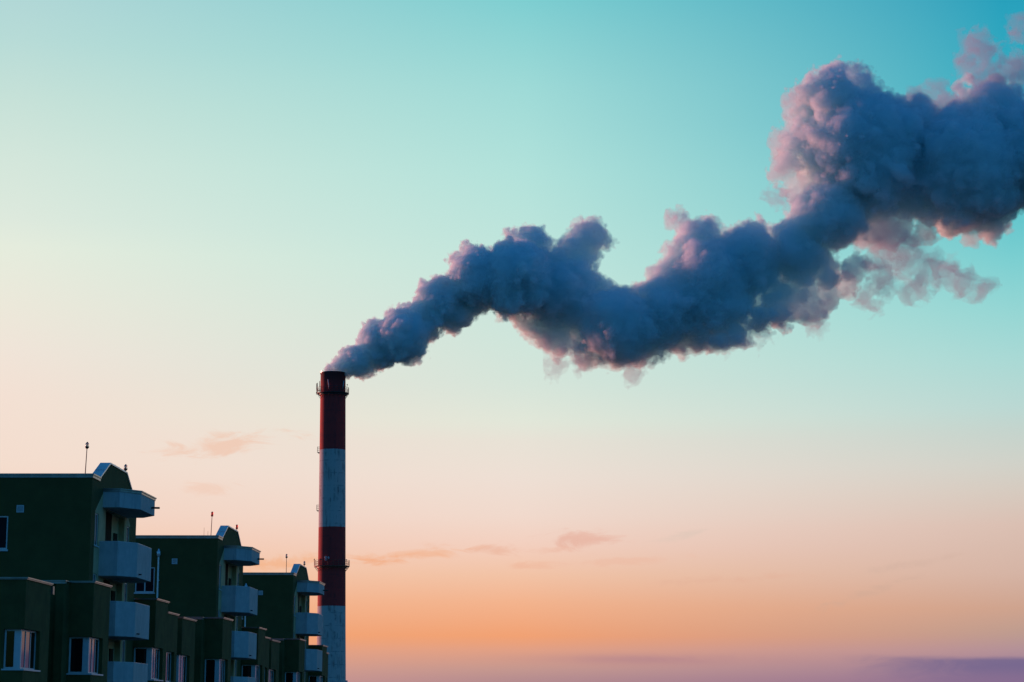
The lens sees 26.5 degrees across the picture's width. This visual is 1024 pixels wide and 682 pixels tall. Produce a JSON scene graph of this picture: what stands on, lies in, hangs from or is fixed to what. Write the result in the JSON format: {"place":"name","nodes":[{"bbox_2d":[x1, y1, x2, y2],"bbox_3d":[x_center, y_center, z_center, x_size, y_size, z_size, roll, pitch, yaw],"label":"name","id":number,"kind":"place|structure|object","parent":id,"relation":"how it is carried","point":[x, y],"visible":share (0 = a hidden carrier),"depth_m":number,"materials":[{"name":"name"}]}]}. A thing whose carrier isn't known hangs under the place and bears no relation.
{"place":"outdoors","nodes":[
{"label":"outdoors","id":0,"kind":"place"},
{"bbox_2d":[0,463,179,681],"bbox_3d":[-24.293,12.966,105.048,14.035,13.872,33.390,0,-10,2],"label":"apartment building","id":1,"kind":"structure","parent":0,"point":[75,561],"depth_m":100.47,"materials":[{"name":"green paint"}]},
{"bbox_2d":[0,516,7,550],"bbox_3d":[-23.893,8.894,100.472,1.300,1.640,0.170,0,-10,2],"label":"window","id":2,"kind":"structure","parent":1,"relation":"in","point":[3,519],"depth_m":100.52,"materials":[{"name":"clear glass"}]},
{"bbox_2d":[1,629,40,671],"bbox_3d":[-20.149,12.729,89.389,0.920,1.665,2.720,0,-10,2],"label":"window","id":3,"kind":"structure","parent":1,"relation":"in","point":[19,644],"depth_m":88.40,"materials":[{"name":"clear glass"}]},
{"bbox_2d":[66,637,102,675],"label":"window","id":4,"kind":"structure","parent":1,"relation":"in","point":[83,651],"depth_m":96.38,"materials":[{"name":"clear glass"}]},
{"bbox_2d":[85,442,88,472],"bbox_3d":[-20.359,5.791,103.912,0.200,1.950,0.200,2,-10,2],"label":"rooftop lamp","id":5,"kind":"object","parent":1,"relation":"on","point":[87,445],"visible":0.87,"depth_m":103.97,"materials":[{"name":"metal"}]},
{"bbox_2d":[94,513,98,547],"bbox_3d":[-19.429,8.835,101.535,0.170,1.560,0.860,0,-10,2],"label":"window","id":6,"kind":"structure","parent":1,"relation":"in","point":[96,515],"depth_m":101.65,"materials":[{"name":"clear glass"}]},
{"bbox_2d":[105,512,111,540],"bbox_3d":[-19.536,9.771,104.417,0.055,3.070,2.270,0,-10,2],"label":"balcony door","id":7,"kind":"structure","parent":1,"relation":"in","point":[108,529],"depth_m":105.01,"materials":[{"name":"black glass"}]},
{"bbox_2d":[109,649,112,661],"bbox_3d":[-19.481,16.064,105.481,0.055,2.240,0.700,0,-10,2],"label":"balcony door","id":8,"kind":"structure","parent":1,"relation":"in","point":[110,650],"depth_m":105.49,"materials":[{"name":"black glass"}]},
{"bbox_2d":[111,590,114,600],"bbox_3d":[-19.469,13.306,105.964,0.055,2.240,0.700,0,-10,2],"label":"balcony door","id":9,"kind":"structure","parent":1,"relation":"in","point":[112,592],"depth_m":105.85,"materials":[{"name":"black glass"}]},
{"bbox_2d":[113,533,117,540],"bbox_3d":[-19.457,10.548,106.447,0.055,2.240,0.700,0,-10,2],"label":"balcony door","id":10,"kind":"structure","parent":1,"relation":"in","point":[114,534],"depth_m":106.43,"materials":[{"name":"black glass"}]},
{"bbox_2d":[122,640,124,661],"bbox_3d":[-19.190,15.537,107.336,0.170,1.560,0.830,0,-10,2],"label":"window","id":11,"kind":"structure","parent":1,"relation":"in","point":[123,648],"depth_m":107.60,"materials":[{"name":"glass"}]},
{"bbox_2d":[124,583,126,601],"bbox_3d":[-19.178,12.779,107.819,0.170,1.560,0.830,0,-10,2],"label":"window","id":12,"kind":"structure","parent":1,"relation":"in","point":[125,590],"depth_m":108.10,"materials":[{"name":"glass"}]},
{"bbox_2d":[126,527,128,541],"bbox_3d":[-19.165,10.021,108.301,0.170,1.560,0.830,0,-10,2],"label":"window","id":13,"kind":"structure","parent":1,"relation":"in","point":[127,533],"depth_m":108.60,"materials":[{"name":"glass"}]},
{"bbox_2d":[134,647,162,680],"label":"window","id":14,"kind":"structure","parent":1,"relation":"in","point":[146,655],"depth_m":109.91,"materials":[{"name":"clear glass"}]},
{"bbox_2d":[166,652,170,681],"bbox_3d":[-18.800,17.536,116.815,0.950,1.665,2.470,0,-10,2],"label":"window","id":15,"kind":"structure","parent":1,"relation":"in","point":[168,654],"depth_m":117.40,"materials":[{"name":"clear glass"}]},
{"bbox_2d":[242,564,328,681],"bbox_3d":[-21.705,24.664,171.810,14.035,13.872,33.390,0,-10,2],"label":"apartment building","id":16,"kind":"structure","parent":0,"point":[287,620],"depth_m":167.38,"materials":[{"name":"concrete"}]},
{"bbox_2d":[269,669,273,681],"bbox_3d":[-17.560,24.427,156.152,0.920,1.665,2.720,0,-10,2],"label":"window","id":17,"kind":"structure","parent":16,"relation":"in","point":[271,672],"depth_m":156.52,"materials":[{"name":"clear glass"}]},
{"bbox_2d":[285,672,299,681],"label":"window","id":18,"kind":"structure","parent":16,"relation":"in","point":[289,676],"depth_m":163.19,"materials":[{"name":"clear glass"}]},
{"bbox_2d":[309,675,322,681],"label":"window","id":19,"kind":"structure","parent":16,"relation":"in","point":[312,678],"depth_m":176.67,"materials":[{"name":"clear glass"}]},
{"bbox_2d":[0,0,1023,681],"label":"sky","id":20,"kind":"structure","parent":0,"point":[673,340],"materials":[{"name":"blue"}]},
{"label":"ground","id":21,"kind":"structure","parent":0,"visible":0},
{"bbox_2d":[134,525,270,681],"bbox_3d":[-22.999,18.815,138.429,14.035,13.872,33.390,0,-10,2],"label":"apartment building","id":22,"kind":"structure","parent":21,"relation":"on","point":[207,594],"depth_m":133.94,"materials":[{"name":"concrete"}]},
{"bbox_2d":[134,567,154,593],"bbox_3d":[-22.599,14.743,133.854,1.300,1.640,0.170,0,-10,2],"label":"window","id":23,"kind":"structure","parent":22,"relation":"in","point":[147,587],"depth_m":133.85,"materials":[{"name":"clear glass"}]},
{"bbox_2d":[156,549,160,597],"bbox_3d":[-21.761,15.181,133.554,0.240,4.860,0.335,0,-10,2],"label":"vent pipe","id":24,"kind":"object","parent":22,"relation":"on","point":[158,556],"visible":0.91,"depth_m":133.64,"materials":[{"name":"grey metal"}]},
{"bbox_2d":[176,655,186,681],"bbox_3d":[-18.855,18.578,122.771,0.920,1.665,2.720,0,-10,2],"label":"window","id":25,"kind":"structure","parent":22,"relation":"in","point":[181,665],"depth_m":122.64,"materials":[{"name":"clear glass"}]},
{"bbox_2d":[204,659,224,681],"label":"window","id":26,"kind":"structure","parent":22,"relation":"in","point":[214,668],"depth_m":129.79,"materials":[{"name":"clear glass"}]},
{"bbox_2d":[219,565,221,590],"bbox_3d":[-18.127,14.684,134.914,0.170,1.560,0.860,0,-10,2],"label":"window","id":27,"kind":"structure","parent":22,"relation":"in","point":[219,565],"depth_m":135.09,"materials":[{"name":"glass"}]},
{"bbox_2d":[225,564,227,585],"bbox_3d":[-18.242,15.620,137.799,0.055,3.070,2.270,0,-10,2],"label":"balcony door","id":28,"kind":"structure","parent":22,"relation":"in","point":[226,568],"depth_m":138.50,"materials":[{"name":"black glass"}]},
{"bbox_2d":[242,665,259,681],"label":"window","id":29,"kind":"structure","parent":22,"relation":"in","point":[253,671],"depth_m":143.32,"materials":[{"name":"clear glass"}]},
{"bbox_2d":[314,369,349,681],"bbox_3d":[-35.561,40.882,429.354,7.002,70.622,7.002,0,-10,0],"label":"chimney","id":30,"kind":"object","parent":21,"relation":"on","point":[331,601],"visible":0.96,"depth_m":428.25,"materials":[{"name":"paint"}]}
]}

